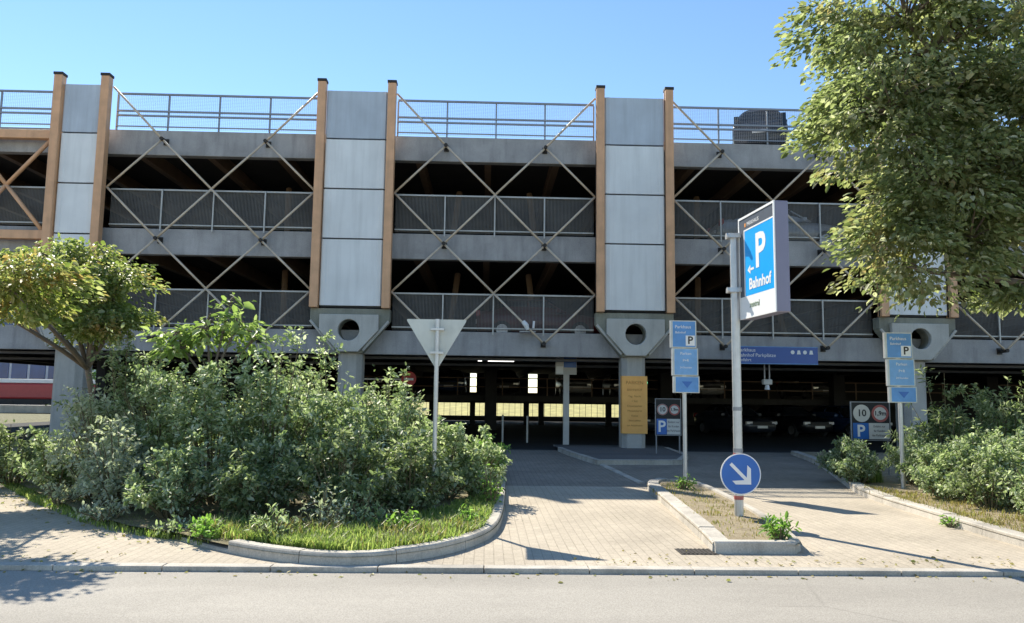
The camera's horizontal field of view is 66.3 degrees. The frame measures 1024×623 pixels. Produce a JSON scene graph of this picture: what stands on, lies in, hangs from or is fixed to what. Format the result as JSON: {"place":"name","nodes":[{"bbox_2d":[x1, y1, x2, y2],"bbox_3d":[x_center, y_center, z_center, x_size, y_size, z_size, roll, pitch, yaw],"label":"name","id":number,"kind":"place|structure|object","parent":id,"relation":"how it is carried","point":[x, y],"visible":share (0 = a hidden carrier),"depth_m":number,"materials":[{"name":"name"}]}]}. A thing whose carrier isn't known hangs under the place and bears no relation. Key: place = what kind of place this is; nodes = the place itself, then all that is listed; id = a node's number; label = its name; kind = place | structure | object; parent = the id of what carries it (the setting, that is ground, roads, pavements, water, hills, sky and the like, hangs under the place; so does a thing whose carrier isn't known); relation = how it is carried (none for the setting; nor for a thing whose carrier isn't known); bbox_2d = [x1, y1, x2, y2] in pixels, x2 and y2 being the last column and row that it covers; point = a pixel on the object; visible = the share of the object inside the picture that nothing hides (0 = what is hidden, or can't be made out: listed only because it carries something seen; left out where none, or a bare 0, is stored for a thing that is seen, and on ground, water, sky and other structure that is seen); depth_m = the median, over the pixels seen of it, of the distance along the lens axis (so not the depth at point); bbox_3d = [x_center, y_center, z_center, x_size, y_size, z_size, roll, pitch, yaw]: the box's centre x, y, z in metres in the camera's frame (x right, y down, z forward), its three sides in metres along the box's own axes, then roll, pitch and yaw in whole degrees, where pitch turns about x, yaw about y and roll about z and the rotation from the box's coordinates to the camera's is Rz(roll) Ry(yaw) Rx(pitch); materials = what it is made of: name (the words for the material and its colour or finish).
{"place":"outdoors","nodes":[
{"label":"outdoors","id":0,"kind":"place"},
{"bbox_2d":[10,443,505,556],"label":"planted island","id":1,"kind":"structure","parent":0,"point":[213,508],"depth_m":10.24,"materials":[{"name":"green plant"}]},
{"bbox_2d":[0,419,58,484],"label":"shrub","id":2,"kind":"object","parent":1,"relation":"on","point":[6,470],"visible":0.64,"depth_m":13.03,"materials":[{"name":"green plant"}]},
{"bbox_2d":[7,424,89,489],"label":"shrub","id":3,"kind":"object","parent":1,"relation":"on","point":[42,477],"visible":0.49,"depth_m":12.12,"materials":[{"name":"green plant"}]},
{"bbox_2d":[40,479,84,506],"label":"weed","id":4,"kind":"object","parent":1,"relation":"on","point":[69,498],"visible":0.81,"depth_m":10.88,"materials":[{"name":"green plant"}]},
{"bbox_2d":[0,232,170,401],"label":"tree","id":5,"kind":"object","parent":1,"relation":"on","point":[33,284],"visible":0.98,"depth_m":12.80,"materials":[{"name":"green plant"}]},
{"bbox_2d":[41,385,155,499],"bbox_3d":[-5.973,1.909,11.495,1.668,1.643,1.653,-2,-7,23],"label":"shrub","id":6,"kind":"object","parent":1,"relation":"on","point":[92,412],"visible":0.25,"depth_m":11.26,"materials":[{"name":"green plant"}]},
{"bbox_2d":[70,495,133,521],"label":"weed","id":7,"kind":"object","parent":1,"relation":"on","point":[117,507],"visible":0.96,"depth_m":9.55,"materials":[{"name":"green plant"}]},
{"bbox_2d":[67,411,165,508],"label":"shrub","id":8,"kind":"object","parent":1,"relation":"on","point":[120,462],"visible":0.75,"depth_m":10.23,"materials":[{"name":"green plant"}]},
{"bbox_2d":[45,320,191,462],"bbox_3d":[-5.845,1.468,12.166,1.979,2.671,1.948,-4,-8,35],"label":"shrub","id":9,"kind":"object","parent":1,"relation":"on","point":[121,383],"visible":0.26,"depth_m":12.07,"materials":[{"name":"green plant"}]},
{"bbox_2d":[95,342,222,492],"bbox_3d":[-5.118,1.589,11.570,1.962,2.318,1.854,1,-6,-2],"label":"shrub","id":10,"kind":"object","parent":1,"relation":"on","point":[146,390],"visible":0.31,"depth_m":11.33,"materials":[{"name":"green plant"}]},
{"bbox_2d":[121,427,225,518],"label":"shrub","id":11,"kind":"object","parent":1,"relation":"on","point":[169,493],"visible":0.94,"depth_m":9.66,"materials":[{"name":"green plant"}]},
{"bbox_2d":[152,507,223,536],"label":"weed","id":12,"kind":"object","parent":1,"relation":"on","point":[172,526],"visible":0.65,"depth_m":8.73,"materials":[{"name":"green plant"}]},
{"bbox_2d":[177,513,228,542],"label":"weed","id":13,"kind":"object","parent":1,"relation":"on","point":[201,531],"visible":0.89,"depth_m":8.41,"materials":[{"name":"green plant"}]},
{"bbox_2d":[136,292,281,464],"bbox_3d":[-4.577,1.244,11.964,2.106,3.094,1.252,1,-6,-2],"label":"young sapling","id":14,"kind":"object","parent":1,"relation":"on","point":[197,337],"visible":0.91,"depth_m":11.89,"materials":[{"name":"green plant"}]},
{"bbox_2d":[136,354,284,503],"bbox_3d":[-4.168,1.652,11.202,2.017,2.134,1.827,-1,-7,15],"label":"shrub","id":15,"kind":"object","parent":1,"relation":"on","point":[205,418],"visible":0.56,"depth_m":10.92,"materials":[{"name":"green plant"}]},
{"bbox_2d":[193,438,317,518],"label":"shrub","id":16,"kind":"object","parent":1,"relation":"on","point":[234,494],"visible":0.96,"depth_m":9.66,"materials":[{"name":"green plant"}]},
{"bbox_2d":[244,503,298,539],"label":"weed","id":17,"kind":"object","parent":1,"relation":"on","point":[282,518],"visible":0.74,"depth_m":8.30,"materials":[{"name":"green plant"}]},
{"bbox_2d":[201,325,343,504],"bbox_3d":[-3.388,1.421,10.955,2.021,2.560,2.189,1,-6,-2],"label":"shrub","id":18,"kind":"object","parent":1,"relation":"on","point":[277,439],"visible":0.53,"depth_m":10.79,"materials":[{"name":"green plant"}]},
{"bbox_2d":[239,350,340,460],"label":"shrub","id":19,"kind":"object","parent":1,"relation":"on","point":[291,369],"visible":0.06,"depth_m":13.31,"materials":[{"name":"green plant"}]},
{"bbox_2d":[286,481,349,527],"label":"weed","id":20,"kind":"object","parent":1,"relation":"on","point":[322,504],"visible":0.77,"depth_m":8.87,"materials":[{"name":"green plant"}]},
{"bbox_2d":[281,329,388,502],"bbox_3d":[-2.556,1.504,11.445,1.618,2.522,1.863,-3,-7,32],"label":"shrub","id":21,"kind":"object","parent":1,"relation":"on","point":[338,405],"visible":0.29,"depth_m":11.29,"materials":[{"name":"green plant"}]},
{"bbox_2d":[283,419,401,517],"bbox_3d":[-2.171,1.982,9.861,1.557,1.276,1.326,1,-6,-2],"label":"shrub","id":22,"kind":"object","parent":1,"relation":"on","point":[346,472],"visible":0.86,"depth_m":9.81,"materials":[{"name":"green plant"}]},
{"bbox_2d":[197,490,497,550],"bbox_3d":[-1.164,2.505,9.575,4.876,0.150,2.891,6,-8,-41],"label":"grass","id":23,"kind":"structure","parent":1,"relation":"on","point":[349,541],"depth_m":8.42,"materials":[{"name":"green plant"}]},
{"bbox_2d":[332,488,394,523],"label":"weed","id":24,"kind":"object","parent":1,"relation":"on","point":[354,515],"visible":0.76,"depth_m":9.19,"materials":[{"name":"green plant"}]},
{"bbox_2d":[344,362,440,476],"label":"shrub","id":25,"kind":"object","parent":1,"relation":"on","point":[385,393],"visible":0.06,"depth_m":13.65,"materials":[{"name":"green plant"}]},
{"bbox_2d":[374,507,426,530],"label":"weed","id":26,"kind":"object","parent":1,"relation":"on","point":[411,516],"visible":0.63,"depth_m":8.86,"materials":[{"name":"green plant"}]},
{"bbox_2d":[356,366,445,500],"bbox_3d":[-1.776,1.821,11.745,1.571,2.007,1.685,1,-6,-2],"label":"shrub","id":27,"kind":"object","parent":1,"relation":"on","point":[383,420],"visible":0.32,"depth_m":11.56,"materials":[{"name":"green plant"}]},
{"bbox_2d":[364,426,464,515],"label":"shrub","id":28,"kind":"object","parent":1,"relation":"on","point":[414,493],"visible":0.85,"depth_m":10.26,"materials":[{"name":"green plant"}]},
{"bbox_2d":[407,319,465,507],"bbox_3d":[-1.051,1.427,10.604,0.815,2.660,0.088,1,-6,-2],"label":"yield sign","id":29,"kind":"object","parent":1,"relation":"on","point":[436,338],"visible":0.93,"depth_m":10.74,"materials":[{"name":"metal"}]},
{"bbox_2d":[397,417,492,500],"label":"shrub","id":30,"kind":"object","parent":1,"relation":"on","point":[453,438],"visible":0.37,"depth_m":11.60,"materials":[{"name":"green plant"}]},
{"bbox_2d":[450,503,489,524],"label":"weed","id":31,"kind":"object","parent":1,"relation":"on","point":[467,511],"visible":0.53,"depth_m":9.28,"materials":[{"name":"green plant"}]},
{"bbox_2d":[452,424,512,496],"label":"shrub","id":32,"kind":"object","parent":1,"relation":"on","point":[487,451],"visible":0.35,"depth_m":12.07,"materials":[{"name":"green plant"}]},
{"bbox_2d":[477,457,502,503],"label":"weed","id":33,"kind":"object","parent":1,"relation":"on","point":[488,490],"visible":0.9,"depth_m":11.06,"materials":[{"name":"green plant"}]},
{"bbox_2d":[471,433,510,481],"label":"shrub","id":34,"kind":"object","parent":1,"relation":"on","point":[498,458],"visible":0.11,"depth_m":13.86,"materials":[{"name":"green plant"}]},
{"bbox_2d":[0,413,587,572],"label":"ground","id":35,"kind":"structure","parent":0,"point":[27,417],"depth_m":51.13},
{"bbox_2d":[0,404,50,412],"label":"platform","id":36,"kind":"structure","parent":35,"relation":"on","point":[7,408],"depth_m":60.86,"materials":[{"name":"concrete"}]},
{"bbox_2d":[0,307,95,379],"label":"office building","id":37,"kind":"structure","parent":35,"relation":"on","point":[15,371],"depth_m":78.22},
{"bbox_2d":[0,362,8,377],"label":"window","id":38,"kind":"structure","parent":37,"relation":"in","point":[4,367],"depth_m":78.15,"materials":[{"name":"glass"}]},
{"bbox_2d":[11,363,27,377],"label":"window","id":39,"kind":"structure","parent":37,"relation":"in","point":[18,370],"depth_m":78.19,"materials":[{"name":"blue glass"}]},
{"bbox_2d":[29,365,45,378],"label":"window","id":40,"kind":"structure","parent":37,"relation":"in","point":[36,371],"depth_m":78.24,"materials":[{"name":"blue glass"}]},
{"bbox_2d":[374,368,410,393],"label":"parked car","id":41,"kind":"object","parent":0,"point":[382,382],"visible":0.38,"depth_m":43.25,"materials":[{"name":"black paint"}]},
{"bbox_2d":[431,369,468,394],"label":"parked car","id":42,"kind":"object","parent":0,"point":[451,381],"visible":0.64,"depth_m":43.38,"materials":[{"name":"black paint"}]},
{"bbox_2d":[368,401,618,416],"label":"grass bank","id":43,"kind":"structure","parent":0,"point":[513,409],"depth_m":64.60,"materials":[{"name":"yellow plant"}]},
{"bbox_2d":[0,379,94,404],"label":"red train","id":44,"kind":"object","parent":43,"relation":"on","point":[25,391],"visible":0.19,"depth_m":64.44,"materials":[{"name":"paint"}]},
{"bbox_2d":[484,370,522,395],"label":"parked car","id":45,"kind":"object","parent":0,"point":[508,374],"visible":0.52,"depth_m":43.68,"materials":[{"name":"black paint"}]},
{"bbox_2d":[3,419,1008,452],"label":"parking garage floor","id":46,"kind":"structure","parent":0,"point":[547,435],"depth_m":32.91,"materials":[{"name":"concrete"}]},
{"bbox_2d":[364,371,415,384],"bbox_3d":[-4.966,3.435,28.552,2.920,2.540,0.400,1,-6,-2],"label":"barrier arm","id":47,"kind":"object","parent":46,"relation":"on","point":[411,377],"visible":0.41,"depth_m":28.56},
{"bbox_2d":[553,357,576,445],"bbox_3d":[1.835,3.066,26.863,0.800,3.060,0.270,1,-6,-2],"label":"ticket pole","id":48,"kind":"object","parent":46,"relation":"on","point":[565,369],"visible":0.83,"depth_m":26.84,"materials":[{"name":"grey metal"}]},
{"bbox_2d":[647,403,654,429],"bbox_3d":[6.763,5.167,38.102,2.200,1.466,4.466,1,-6,-2],"label":"parked car","id":49,"kind":"object","parent":46,"relation":"on","point":[650,416],"visible":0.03,"depth_m":36.45,"materials":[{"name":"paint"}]},
{"bbox_2d":[694,404,776,436],"bbox_3d":[10.405,5.079,36.819,2.180,1.456,4.364,3,-7,-19],"label":"parked car","id":50,"kind":"object","parent":46,"relation":"on","point":[716,417],"visible":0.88,"depth_m":36.19,"materials":[{"name":"paint"}]},
{"bbox_2d":[753,405,833,436],"bbox_3d":[13.184,5.190,37.501,2.200,1.456,4.466,3,-7,-19],"label":"parked car","id":51,"kind":"object","parent":46,"relation":"on","point":[793,420],"visible":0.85,"depth_m":36.34,"materials":[{"name":"black paint"}]},
{"bbox_2d":[808,405,891,437],"bbox_3d":[15.976,5.258,37.784,2.200,1.456,4.466,3,-7,-19],"label":"parked car","id":52,"kind":"object","parent":46,"relation":"on","point":[838,416],"visible":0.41,"depth_m":37.23,"materials":[{"name":"blue paint"}]},
{"bbox_2d":[0,71,1023,449],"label":"parking garage","id":53,"kind":"structure","parent":0,"point":[358,227],"depth_m":25.29,"materials":[{"name":"concrete"}]},
{"bbox_2d":[476,299,599,333],"bbox_3d":[0.950,0.336,27.774,4.466,1.456,2.200,1,-6,-2],"label":"parked car","id":54,"kind":"object","parent":53,"relation":"on","point":[587,320],"visible":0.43,"depth_m":26.91,"materials":[{"name":"black paint"}]},
{"bbox_2d":[555,371,593,396],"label":"parked car","id":55,"kind":"object","parent":53,"relation":"on","point":[578,383],"visible":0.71,"depth_m":43.71,"materials":[{"name":"silver paint"}]},
{"bbox_2d":[602,373,618,396],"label":"parked car","id":56,"kind":"object","parent":53,"relation":"on","point":[610,384],"visible":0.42,"depth_m":44.67,"materials":[{"name":"grey paint"}]},
{"bbox_2d":[620,376,647,433],"bbox_3d":[3.818,2.920,24.571,0.800,1.780,0.284,1,-6,-2],"label":"column poster","id":57,"kind":"object","parent":53,"relation":"attached to","point":[633,404],"depth_m":24.44,"materials":[{"name":"yellow paper"}]},
{"bbox_2d":[673,374,725,397],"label":"parked car","id":58,"kind":"object","parent":53,"relation":"on","point":[710,385],"visible":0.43,"depth_m":43.73,"materials":[{"name":"silver paint"}]},
{"bbox_2d":[732,110,788,144],"bbox_3d":[8.989,-5.928,28.416,2.240,1.636,4.669,-1,-7,18],"label":"parked car","id":59,"kind":"object","parent":53,"relation":"on","point":[782,116],"visible":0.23,"depth_m":26.32,"materials":[{"name":"paint"}]},
{"bbox_2d":[731,346,817,364],"bbox_3d":[7.990,1.401,24.444,2.600,0.540,1.273,1,-6,-2],"label":"direction board","id":60,"kind":"object","parent":53,"relation":"hanging from","point":[779,355],"visible":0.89,"depth_m":23.82,"materials":[{"name":"blue metal"}]},
{"bbox_2d":[708,209,843,241],"bbox_3d":[9.218,-2.770,27.374,4.466,1.496,2.200,1,-6,-2],"label":"parked car","id":61,"kind":"object","parent":53,"relation":"on","point":[790,230],"visible":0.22,"depth_m":26.51,"materials":[{"name":"silver paint"}]},
{"bbox_2d":[776,377,828,399],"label":"parked car","id":62,"kind":"object","parent":53,"relation":"on","point":[796,387],"visible":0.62,"depth_m":44.93,"materials":[{"name":"grey paint"}]},
{"bbox_2d":[0,570,1023,622],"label":"road","id":63,"kind":"structure","parent":0,"point":[38,596],"depth_m":6.48,"materials":[{"name":"grey asphalt"}]},
{"bbox_2d":[0,562,1023,576],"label":"flush kerb","id":64,"kind":"structure","parent":63,"relation":"on","point":[380,568],"depth_m":7.43,"materials":[{"name":"concrete"}]},
{"bbox_2d":[0,481,1023,568],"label":"pavement","id":65,"kind":"structure","parent":0,"point":[562,525],"depth_m":9.07,"materials":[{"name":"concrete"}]},
{"bbox_2d":[0,475,210,545],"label":"weeds","id":66,"kind":"object","parent":65,"relation":"on","point":[35,496],"visible":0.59,"depth_m":10.06,"materials":[{"name":"green plant"}]},
{"bbox_2d":[180,468,504,564],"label":"island kerb","id":67,"kind":"structure","parent":65,"relation":"on","point":[343,557],"depth_m":7.77,"materials":[{"name":"concrete"}]},
{"bbox_2d":[0,485,1022,583],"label":"fallen leaves","id":68,"kind":"object","parent":65,"relation":"on","point":[649,558],"visible":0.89,"depth_m":7.76,"materials":[{"name":"brown plant"}]},
{"bbox_2d":[647,478,727,551],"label":"island kerb","id":69,"kind":"structure","parent":65,"relation":"on","point":[708,530],"depth_m":10.34,"materials":[{"name":"concrete"}]},
{"bbox_2d":[675,548,718,554],"bbox_3d":[1.965,2.569,8.357,0.400,0.036,0.320,1,-6,-2],"label":"storm drain","id":70,"kind":"object","parent":65,"relation":"on","point":[694,551],"visible":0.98,"depth_m":8.32,"materials":[{"name":"metal"}]},
{"bbox_2d":[665,479,800,553],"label":"island kerb","id":71,"kind":"structure","parent":65,"relation":"on","point":[793,538],"depth_m":10.98,"materials":[{"name":"concrete"}]},
{"bbox_2d":[712,539,794,553],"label":"island kerb","id":72,"kind":"structure","parent":65,"relation":"on","point":[722,546],"depth_m":8.31,"materials":[{"name":"concrete"}]},
{"bbox_2d":[791,451,1023,547],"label":"verge kerb","id":73,"kind":"structure","parent":65,"relation":"on","point":[904,505],"depth_m":11.03,"materials":[{"name":"concrete"}]},
{"bbox_2d":[802,452,1023,539],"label":"planted verge","id":74,"kind":"structure","parent":65,"relation":"on","point":[892,480],"depth_m":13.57,"materials":[{"name":"green plant"}]},
{"bbox_2d":[814,433,877,478],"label":"shrub","id":75,"kind":"object","parent":74,"relation":"on","point":[836,451],"visible":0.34,"depth_m":15.90,"materials":[{"name":"green plant"}]},
{"bbox_2d":[826,435,888,483],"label":"shrub","id":76,"kind":"object","parent":74,"relation":"on","point":[852,469],"visible":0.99,"depth_m":14.79,"materials":[{"name":"green plant"}]},
{"bbox_2d":[850,401,890,475],"bbox_3d":[7.581,2.732,16.581,0.850,1.640,0.082,1,-6,-2],"label":"limit board","id":77,"kind":"object","parent":74,"relation":"on","point":[870,421],"visible":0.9,"depth_m":16.59,"materials":[{"name":"black metal"}]},
{"bbox_2d":[768,0,1023,321],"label":"broad tree","id":78,"kind":"object","parent":74,"relation":"on","point":[933,103],"visible":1,"depth_m":13.00,"materials":[{"name":"green plant"}]},
{"bbox_2d":[882,332,916,488],"bbox_3d":[7.037,1.820,14.193,0.563,2.876,0.127,1,-6,-2],"label":"panel sign","id":79,"kind":"object","parent":74,"relation":"on","point":[900,370],"visible":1,"depth_m":14.21,"materials":[{"name":"metal"}]},
{"bbox_2d":[881,426,939,485],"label":"shrub","id":80,"kind":"object","parent":74,"relation":"on","point":[910,460],"visible":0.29,"depth_m":14.76,"materials":[{"name":"green plant"}]},
{"bbox_2d":[896,436,952,489],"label":"shrub","id":81,"kind":"object","parent":74,"relation":"on","point":[924,458],"visible":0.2,"depth_m":13.52,"materials":[{"name":"green plant"}]},
{"bbox_2d":[904,449,974,499],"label":"shrub","id":82,"kind":"object","parent":74,"relation":"on","point":[926,479],"visible":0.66,"depth_m":12.59,"materials":[{"name":"green plant"}]},
{"bbox_2d":[885,365,1000,456],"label":"shrub","id":83,"kind":"object","parent":74,"relation":"on","point":[952,425],"visible":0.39,"depth_m":15.11,"materials":[{"name":"green plant"}]},
{"bbox_2d":[935,432,1014,499],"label":"shrub","id":84,"kind":"object","parent":74,"relation":"on","point":[964,450],"visible":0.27,"depth_m":12.50,"materials":[{"name":"green plant"}]},
{"bbox_2d":[943,449,1017,509],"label":"shrub","id":85,"kind":"object","parent":74,"relation":"on","point":[981,493],"visible":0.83,"depth_m":11.53,"materials":[{"name":"green plant"}]},
{"bbox_2d":[940,370,1023,452],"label":"shrub","id":86,"kind":"object","parent":74,"relation":"on","point":[991,416],"visible":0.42,"depth_m":14.81,"materials":[{"name":"green plant"}]},
{"bbox_2d":[957,417,1008,469],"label":"shrub","id":87,"kind":"object","parent":74,"relation":"on","point":[997,439],"visible":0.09,"depth_m":13.61,"materials":[{"name":"green plant"}]},
{"bbox_2d":[969,427,1023,508],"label":"shrub","id":88,"kind":"object","parent":74,"relation":"on","point":[998,456],"visible":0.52,"depth_m":11.61,"materials":[{"name":"green plant"}]},
{"bbox_2d":[971,419,1023,470],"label":"shrub","id":89,"kind":"object","parent":74,"relation":"on","point":[1008,441],"visible":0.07,"depth_m":12.24,"materials":[{"name":"green plant"}]},
{"bbox_2d":[997,459,1023,514],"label":"shrub","id":90,"kind":"object","parent":74,"relation":"on","point":[1020,493],"visible":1,"depth_m":10.60,"materials":[{"name":"green plant"}]},
{"bbox_2d":[939,515,959,527],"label":"weed","id":91,"kind":"object","parent":65,"relation":"on","point":[949,522],"visible":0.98,"depth_m":10.24,"materials":[{"name":"green plant"}]},
{"bbox_2d":[0,0,1023,392],"label":"sky","id":92,"kind":"structure","parent":0,"point":[713,53],"materials":[{"name":"blue"}]},
{"bbox_2d":[553,444,682,460],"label":"column island","id":93,"kind":"structure","parent":0,"point":[611,452],"depth_m":22.43,"materials":[{"name":"concrete"}]},
{"bbox_2d":[655,398,680,453],"bbox_3d":[4.406,3.295,22.154,0.740,1.660,0.082,1,-6,-2],"label":"limit board","id":94,"kind":"object","parent":93,"relation":"on","point":[667,417],"visible":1,"depth_m":22.15,"materials":[{"name":"black metal"}]},
{"bbox_2d":[503,450,848,488],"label":"forecourt","id":95,"kind":"structure","parent":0,"point":[557,468],"depth_m":17.67,"materials":[{"name":"grey asphalt"}]},
{"bbox_2d":[558,447,596,464],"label":"column island kerb","id":96,"kind":"structure","parent":95,"relation":"on","point":[573,454],"depth_m":21.21,"materials":[{"name":"concrete"}]},
{"bbox_2d":[600,464,644,483],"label":"lane kerb","id":97,"kind":"structure","parent":95,"relation":"on","point":[622,474],"depth_m":16.84,"materials":[{"name":"concrete"}]},
{"bbox_2d":[596,447,687,464],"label":"column island kerb","id":98,"kind":"structure","parent":95,"relation":"on","point":[624,461],"depth_m":19.48,"materials":[{"name":"concrete"}]},
{"bbox_2d":[647,481,801,544],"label":"island","id":99,"kind":"structure","parent":0,"point":[739,531],"depth_m":10.45,"materials":[{"name":"soil"}]},
{"bbox_2d":[669,473,696,489],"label":"weed","id":100,"kind":"object","parent":99,"relation":"on","point":[683,483],"visible":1,"depth_m":13.46,"materials":[{"name":"green plant"}]},
{"bbox_2d":[669,320,699,479],"bbox_3d":[3.214,1.710,14.605,0.543,3.086,0.127,1,-6,-2],"label":"panel sign","id":101,"kind":"object","parent":99,"relation":"on","point":[684,360],"visible":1,"depth_m":14.63,"materials":[{"name":"metal"}]},
{"bbox_2d":[653,482,769,538],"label":"grass","id":102,"kind":"structure","parent":99,"relation":"on","point":[713,521],"depth_m":10.92,"materials":[{"name":"plant"}]},
{"bbox_2d":[720,200,790,516],"bbox_3d":[3.213,0.690,10.125,0.506,4.030,1.266,3,-7,-23],"label":"parking lightbox","id":103,"kind":"object","parent":99,"relation":"on","point":[759,288],"visible":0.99,"depth_m":10.34,"materials":[{"name":"plastic"}]},
{"bbox_2d":[758,511,801,539],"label":"weed","id":104,"kind":"object","parent":99,"relation":"on","point":[777,531],"visible":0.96,"depth_m":8.63,"materials":[{"name":"green plant"}]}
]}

